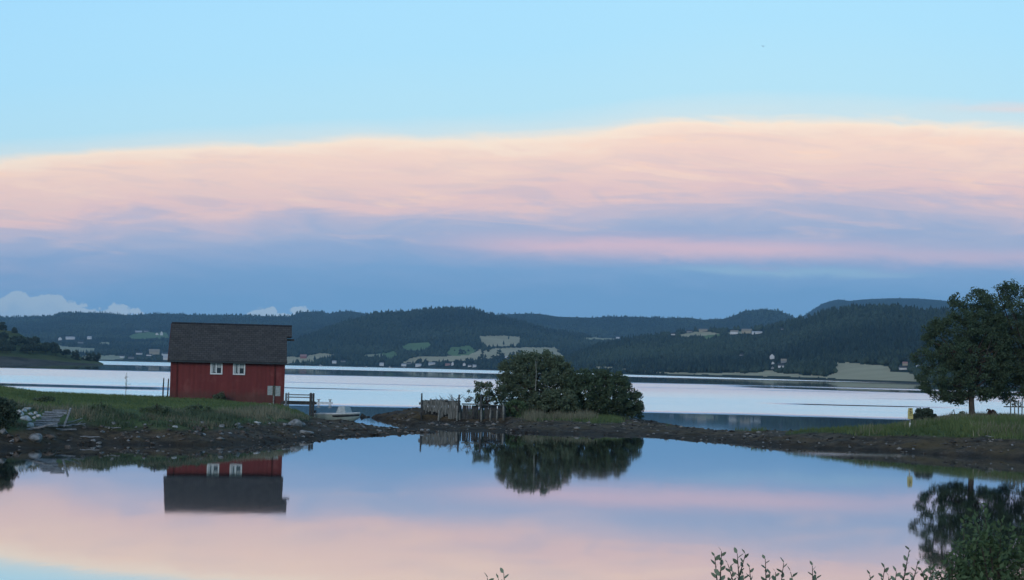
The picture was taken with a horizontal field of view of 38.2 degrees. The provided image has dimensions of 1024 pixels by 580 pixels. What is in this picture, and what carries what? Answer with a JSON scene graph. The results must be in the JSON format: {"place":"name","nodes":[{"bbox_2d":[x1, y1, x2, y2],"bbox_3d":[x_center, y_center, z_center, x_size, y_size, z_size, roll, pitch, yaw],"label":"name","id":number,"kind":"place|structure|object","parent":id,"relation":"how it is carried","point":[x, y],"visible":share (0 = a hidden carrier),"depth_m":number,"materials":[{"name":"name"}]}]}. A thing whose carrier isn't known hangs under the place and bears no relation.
{"place":"outdoors","nodes":[
{"label":"outdoors","id":0,"kind":"place"},
{"bbox_2d":[0,330,102,364],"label":"headland","id":1,"kind":"structure","parent":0,"point":[34,357],"depth_m":1029.17,"materials":[{"name":"green plant"}]},
{"bbox_2d":[0,322,6,330],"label":"tree","id":2,"kind":"object","parent":1,"relation":"on","point":[2,326],"visible":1,"depth_m":1127.61,"materials":[{"name":"green plant"}]},
{"bbox_2d":[0,331,8,338],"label":"tree","id":3,"kind":"object","parent":1,"relation":"on","point":[4,334],"visible":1,"depth_m":1068.77,"materials":[{"name":"green plant"}]},
{"bbox_2d":[11,327,17,332],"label":"tree","id":4,"kind":"object","parent":1,"relation":"on","point":[14,330],"visible":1,"depth_m":1118.72,"materials":[{"name":"green plant"}]},
{"bbox_2d":[22,344,34,353],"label":"tree","id":5,"kind":"object","parent":1,"relation":"on","point":[30,346],"visible":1,"depth_m":1033.49,"materials":[{"name":"green plant"}]},
{"bbox_2d":[41,344,50,351],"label":"tree","id":6,"kind":"object","parent":1,"relation":"on","point":[45,348],"visible":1,"depth_m":1048.90,"materials":[{"name":"green plant"}]},
{"bbox_2d":[51,346,62,352],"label":"tree","id":7,"kind":"object","parent":1,"relation":"on","point":[56,349],"visible":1,"depth_m":1053.37,"materials":[{"name":"green plant"}]},
{"bbox_2d":[61,349,70,354],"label":"tree","id":8,"kind":"object","parent":1,"relation":"on","point":[67,352],"visible":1,"depth_m":1062.97,"materials":[{"name":"green plant"}]},
{"bbox_2d":[70,349,79,359],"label":"tree","id":9,"kind":"object","parent":1,"relation":"on","point":[75,355],"visible":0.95,"depth_m":1062.62,"materials":[{"name":"green plant"}]},
{"bbox_2d":[82,352,92,360],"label":"tree","id":10,"kind":"object","parent":1,"relation":"on","point":[89,357],"visible":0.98,"depth_m":1076.23,"materials":[{"name":"green plant"}]},
{"bbox_2d":[91,352,100,361],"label":"tree","id":11,"kind":"object","parent":1,"relation":"on","point":[97,357],"visible":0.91,"depth_m":1087.73,"materials":[{"name":"green plant"}]},
{"bbox_2d":[0,311,364,362],"bbox_3d":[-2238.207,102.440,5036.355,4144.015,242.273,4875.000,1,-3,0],"label":"hills","id":12,"kind":"structure","parent":0,"point":[113,357],"depth_m":5407.32,"materials":[{"name":"green plant"}]},
{"bbox_2d":[149,349,159,354],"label":"farm building","id":13,"kind":"structure","parent":12,"relation":"on","point":[154,351],"depth_m":3578.47,"materials":[{"name":"white"}]},
{"bbox_2d":[0,310,366,360],"bbox_3d":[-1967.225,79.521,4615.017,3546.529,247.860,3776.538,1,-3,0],"label":"forest","id":14,"kind":"object","parent":12,"relation":"on","point":[116,350],"visible":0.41,"depth_m":5558.94,"materials":[{"name":"green plant"}]},
{"bbox_2d":[287,309,611,370],"bbox_3d":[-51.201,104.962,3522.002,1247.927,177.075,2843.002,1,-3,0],"label":"hills","id":15,"kind":"structure","parent":0,"point":[487,340],"depth_m":3266.92,"materials":[{"name":"green plant"}]},
{"bbox_2d":[415,358,422,363],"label":"tree","id":16,"kind":"object","parent":15,"relation":"on","point":[418,361],"visible":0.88,"depth_m":3032.34,"materials":[{"name":"green plant"}]},
{"bbox_2d":[287,305,618,369],"bbox_3d":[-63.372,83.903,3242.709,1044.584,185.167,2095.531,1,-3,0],"label":"forest","id":17,"kind":"object","parent":15,"relation":"on","point":[304,343],"visible":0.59,"depth_m":3620.73,"materials":[{"name":"green plant"}]},
{"bbox_2d":[464,358,471,364],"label":"tree","id":18,"kind":"object","parent":15,"relation":"on","point":[466,360],"visible":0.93,"depth_m":2886.05,"materials":[{"name":"green plant"}]},
{"bbox_2d":[490,350,506,363],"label":"tree","id":19,"kind":"object","parent":15,"relation":"on","point":[500,355],"visible":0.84,"depth_m":2828.41,"materials":[{"name":"green plant"}]},
{"bbox_2d":[508,350,520,358],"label":"tree","id":20,"kind":"object","parent":15,"relation":"on","point":[519,351],"visible":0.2,"depth_m":2861.64,"materials":[{"name":"green plant"}]},
{"bbox_2d":[0,361,1023,579],"bbox_3d":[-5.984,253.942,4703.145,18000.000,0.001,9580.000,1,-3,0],"label":"water","id":21,"kind":"structure","parent":0,"point":[440,504],"depth_m":50.08,"materials":[{"name":"blue liquid"}]},
{"bbox_2d":[281,392,316,416],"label":"jetty","id":22,"kind":"object","parent":21,"relation":"in","point":[311,402],"visible":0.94,"depth_m":109.70,"materials":[{"name":"grey wood"}]},
{"bbox_2d":[317,399,332,403],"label":"mooring float","id":23,"kind":"object","parent":21,"relation":"on","point":[329,402],"visible":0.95,"depth_m":161.07,"materials":[{"name":"plastic"}]},
{"bbox_2d":[0,389,1023,459],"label":"ground","id":24,"kind":"structure","parent":0,"point":[929,444],"depth_m":87.11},
{"bbox_2d":[0,429,7,433],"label":"rock","id":25,"kind":"object","parent":24,"relation":"on","point":[3,431],"visible":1,"depth_m":71.17,"materials":[{"name":"grey stone"}]},
{"bbox_2d":[0,395,21,428],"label":"bush","id":26,"kind":"object","parent":24,"relation":"on","point":[8,412],"visible":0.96,"depth_m":71.88,"materials":[{"name":"green plant"}]},
{"bbox_2d":[13,436,21,441],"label":"rock","id":27,"kind":"object","parent":24,"relation":"on","point":[17,439],"visible":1,"depth_m":70.77,"materials":[{"name":"grey stone"}]},
{"bbox_2d":[20,415,31,420],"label":"rock","id":28,"kind":"object","parent":24,"relation":"on","point":[26,418],"visible":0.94,"depth_m":75.18,"materials":[{"name":"grey stone"}]},
{"bbox_2d":[28,433,41,441],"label":"rock","id":29,"kind":"object","parent":24,"relation":"on","point":[36,437],"visible":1,"depth_m":71.59,"materials":[{"name":"grey stone"}]},
{"bbox_2d":[27,423,54,429],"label":"driftwood","id":30,"kind":"object","parent":24,"relation":"on","point":[38,427],"visible":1,"depth_m":72.92,"materials":[{"name":"grey wood"}]},
{"bbox_2d":[30,394,59,401],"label":"bush","id":31,"kind":"object","parent":24,"relation":"on","point":[43,398],"visible":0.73,"depth_m":88.59,"materials":[{"name":"green plant"}]},
{"bbox_2d":[45,434,56,439],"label":"rock","id":32,"kind":"object","parent":24,"relation":"on","point":[51,436],"visible":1,"depth_m":72.77,"materials":[{"name":"grey stone"}]},
{"bbox_2d":[33,408,71,427],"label":"plank platform","id":33,"kind":"structure","parent":24,"relation":"on","point":[51,417],"depth_m":75.47,"materials":[{"name":"grey wood"}]},
{"bbox_2d":[56,428,76,430],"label":"driftwood","id":34,"kind":"object","parent":24,"relation":"on","point":[61,429],"visible":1,"depth_m":75.41,"materials":[{"name":"grey wood"}]},
{"bbox_2d":[88,402,113,410],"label":"grass","id":35,"kind":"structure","parent":24,"relation":"on","point":[101,405],"depth_m":81.24,"materials":[{"name":"green plant"}]},
{"bbox_2d":[0,385,308,416],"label":"grass","id":36,"kind":"structure","parent":24,"relation":"on","point":[6,390],"depth_m":97.67,"materials":[{"name":"green plant"}]},
{"bbox_2d":[0,397,310,429],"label":"grass","id":37,"kind":"structure","parent":24,"relation":"on","point":[264,409],"depth_m":80.99,"materials":[{"name":"green plant"}]},
{"bbox_2d":[139,404,178,413],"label":"bush","id":38,"kind":"object","parent":24,"relation":"on","point":[154,408],"visible":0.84,"depth_m":81.90,"materials":[{"name":"green plant"}]},
{"bbox_2d":[192,426,201,431],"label":"rock","id":39,"kind":"object","parent":24,"relation":"on","point":[198,428],"visible":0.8,"depth_m":78.70,"materials":[{"name":"grey stone"}]},
{"bbox_2d":[184,404,212,412],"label":"bush","id":40,"kind":"object","parent":24,"relation":"on","point":[198,407],"visible":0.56,"depth_m":85.91,"materials":[{"name":"green plant"}]},
{"bbox_2d":[212,391,226,400],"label":"bush","id":41,"kind":"object","parent":24,"relation":"on","point":[220,395],"visible":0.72,"depth_m":109.60,"materials":[{"name":"green plant"}]},
{"bbox_2d":[168,322,293,404],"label":"boathouse","id":42,"kind":"object","parent":24,"relation":"on","point":[243,363],"visible":0.94,"depth_m":111.15,"materials":[{"name":"wood"}]},
{"bbox_2d":[210,363,222,374],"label":"window","id":43,"kind":"structure","parent":42,"relation":"in","point":[215,368],"depth_m":110.64,"materials":[{"name":"white paint"}]},
{"bbox_2d":[233,363,244,374],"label":"window","id":44,"kind":"structure","parent":42,"relation":"in","point":[238,369],"depth_m":110.93,"materials":[{"name":"white paint"}]},
{"bbox_2d":[267,386,279,403],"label":"notice board","id":45,"kind":"object","parent":24,"relation":"on","point":[275,390],"visible":0.91,"depth_m":107.20,"materials":[{"name":"white wood"}]},
{"bbox_2d":[288,419,302,426],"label":"rock","id":46,"kind":"object","parent":24,"relation":"on","point":[295,422],"visible":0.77,"depth_m":88.25,"materials":[{"name":"grey stone"}]},
{"bbox_2d":[300,430,313,434],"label":"rock","id":47,"kind":"object","parent":24,"relation":"on","point":[306,432],"visible":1,"depth_m":85.50,"materials":[{"name":"grey stone"}]},
{"bbox_2d":[314,406,359,420],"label":"motorboat","id":48,"kind":"object","parent":24,"relation":"on","point":[344,413],"visible":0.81,"depth_m":110.95,"materials":[{"name":"plastic"}]},
{"bbox_2d":[419,393,505,421],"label":"old quay","id":49,"kind":"structure","parent":24,"relation":"on","point":[450,409],"depth_m":113.72,"materials":[{"name":"grey wood"}]},
{"bbox_2d":[465,380,506,407],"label":"bush","id":50,"kind":"object","parent":24,"relation":"on","point":[487,398],"visible":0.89,"depth_m":117.54,"materials":[{"name":"green plant"}]},
{"bbox_2d":[10,408,1011,450],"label":"pebbles","id":51,"kind":"object","parent":24,"relation":"on","point":[199,433],"visible":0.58,"depth_m":95.56,"materials":[{"name":"grey stone"}]},
{"bbox_2d":[501,398,532,416],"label":"bush","id":52,"kind":"object","parent":24,"relation":"on","point":[519,407],"visible":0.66,"depth_m":115.96,"materials":[{"name":"green plant"}]},
{"bbox_2d":[495,349,579,413],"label":"tree","id":53,"kind":"object","parent":24,"relation":"on","point":[518,384],"visible":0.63,"depth_m":120.01,"materials":[{"name":"green plant"}]},
{"bbox_2d":[526,388,580,414],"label":"bush","id":54,"kind":"object","parent":24,"relation":"on","point":[554,398],"visible":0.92,"depth_m":116.81,"materials":[{"name":"green plant"}]},
{"bbox_2d":[521,407,598,420],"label":"reeds","id":55,"kind":"object","parent":24,"relation":"on","point":[577,415],"visible":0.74,"depth_m":111.22,"materials":[{"name":"green plant"}]},
{"bbox_2d":[560,367,644,419],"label":"bush","id":56,"kind":"object","parent":24,"relation":"on","point":[597,395],"visible":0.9,"depth_m":119.01,"materials":[{"name":"green plant"}]},
{"bbox_2d":[483,409,858,434],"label":"grass","id":57,"kind":"structure","parent":24,"relation":"on","point":[612,418],"depth_m":103.22,"materials":[{"name":"green plant"}]},
{"bbox_2d":[908,408,912,426],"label":"warning sign","id":58,"kind":"object","parent":24,"relation":"on","point":[910,413],"visible":0.86,"depth_m":91.57,"materials":[{"name":"metal"}]},
{"bbox_2d":[909,407,937,420],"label":"bush","id":59,"kind":"object","parent":24,"relation":"on","point":[920,413],"visible":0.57,"depth_m":97.31,"materials":[{"name":"green plant"}]},
{"bbox_2d":[851,412,1023,439],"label":"grass","id":60,"kind":"structure","parent":24,"relation":"on","point":[943,422],"depth_m":90.34,"materials":[{"name":"green plant"}]},
{"bbox_2d":[938,409,970,417],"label":"garden chair","id":61,"kind":"object","parent":24,"relation":"on","point":[960,413],"visible":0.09,"depth_m":99.16,"materials":[{"name":"white plastic"}]},
{"bbox_2d":[909,287,1015,414],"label":"tree","id":62,"kind":"object","parent":24,"relation":"on","point":[971,366],"visible":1,"depth_m":99.42,"materials":[{"name":"green plant"}]},
{"bbox_2d":[986,409,995,414],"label":"bush","id":63,"kind":"object","parent":24,"relation":"on","point":[990,410],"visible":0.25,"depth_m":100.09,"materials":[{"name":"green plant"}]},
{"bbox_2d":[991,278,1023,405],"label":"tree","id":64,"kind":"object","parent":24,"relation":"on","point":[1017,374],"visible":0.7,"depth_m":101.44,"materials":[{"name":"green plant"}]},
{"bbox_2d":[1004,400,1023,414],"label":"fence","id":65,"kind":"object","parent":24,"relation":"on","point":[1018,406],"visible":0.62,"depth_m":100.72,"materials":[{"name":"grey wood"}]},
{"bbox_2d":[0,0,1023,319],"label":"sky","id":66,"kind":"structure","parent":0,"point":[697,159],"materials":[{"name":"blue"}]},
{"bbox_2d":[506,310,792,339],"bbox_3d":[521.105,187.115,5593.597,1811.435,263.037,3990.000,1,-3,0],"label":"hills","id":67,"kind":"structure","parent":0,"point":[719,325],"depth_m":5784.02,"materials":[{"name":"green plant"}]},
{"bbox_2d":[497,308,797,337],"bbox_3d":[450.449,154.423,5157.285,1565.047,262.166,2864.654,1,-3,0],"label":"forest","id":68,"kind":"object","parent":67,"relation":"on","point":[657,329],"visible":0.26,"depth_m":5732.40,"materials":[{"name":"green plant"}]},
{"bbox_2d":[592,305,1020,386],"bbox_3d":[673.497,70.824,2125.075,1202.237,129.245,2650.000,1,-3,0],"label":"hills","id":69,"kind":"structure","parent":0,"point":[855,371],"depth_m":1513.25,"materials":[{"name":"green plant"}]},
{"bbox_2d":[730,330,738,334],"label":"farmhouse","id":70,"kind":"object","parent":69,"relation":"on","point":[734,331],"visible":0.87,"depth_m":2749.12,"materials":[{"name":"white paint"}]},
{"bbox_2d":[742,329,751,333],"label":"barn","id":71,"kind":"structure","parent":69,"relation":"on","point":[747,330],"depth_m":2734.74,"materials":[{"name":"white"}]},
{"bbox_2d":[563,302,1022,383],"bbox_3d":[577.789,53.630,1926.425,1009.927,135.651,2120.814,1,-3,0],"label":"forest","id":72,"kind":"object","parent":69,"relation":"on","point":[822,352],"visible":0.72,"depth_m":2139.15,"materials":[{"name":"green plant"}]},
{"bbox_2d":[899,366,907,369],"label":"farmhouse","id":73,"kind":"object","parent":69,"relation":"on","point":[902,367],"visible":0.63,"depth_m":1389.12,"materials":[{"name":"white paint"}]},
{"bbox_2d":[802,298,1020,317],"bbox_3d":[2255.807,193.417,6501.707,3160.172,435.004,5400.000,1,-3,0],"label":"hills","id":74,"kind":"structure","parent":0,"point":[891,300],"depth_m":7720.41,"materials":[{"name":"green plant"}]},
{"bbox_2d":[802,297,1020,318],"bbox_3d":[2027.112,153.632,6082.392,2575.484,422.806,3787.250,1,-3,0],"label":"forest","id":75,"kind":"object","parent":74,"relation":"on","point":[854,302],"visible":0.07,"depth_m":7695.73,"materials":[{"name":"green plant"}]},
{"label":"bank","id":76,"kind":"structure","parent":0,"visible":0},
{"bbox_2d":[484,568,508,579],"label":"sallow bush","id":77,"kind":"object","parent":76,"relation":"on","point":[501,570],"visible":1,"depth_m":8.93,"materials":[{"name":"green plant"}]},
{"bbox_2d":[711,547,753,579],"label":"sallow bush","id":78,"kind":"object","parent":76,"relation":"on","point":[730,569],"visible":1,"depth_m":8.88,"materials":[{"name":"green plant"}]},
{"bbox_2d":[761,555,797,579],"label":"sallow bush","id":79,"kind":"object","parent":76,"relation":"on","point":[772,576],"visible":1,"depth_m":9.08,"materials":[{"name":"green plant"}]},
{"bbox_2d":[808,561,820,579],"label":"sallow bush","id":80,"kind":"object","parent":76,"relation":"on","point":[813,576],"visible":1,"depth_m":9.31,"materials":[{"name":"green plant"}]},
{"bbox_2d":[867,563,906,579],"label":"sallow bush","id":81,"kind":"object","parent":76,"relation":"on","point":[892,577],"visible":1,"depth_m":9.16,"materials":[{"name":"green plant"}]},
{"bbox_2d":[899,546,947,579],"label":"sallow bush","id":82,"kind":"object","parent":76,"relation":"on","point":[919,568],"visible":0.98,"depth_m":9.52,"materials":[{"name":"green plant"}]},
{"bbox_2d":[920,501,1023,579],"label":"leafy bush","id":83,"kind":"object","parent":76,"relation":"on","point":[980,543],"visible":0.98,"depth_m":11.34,"materials":[{"name":"green plant"}]}
]}

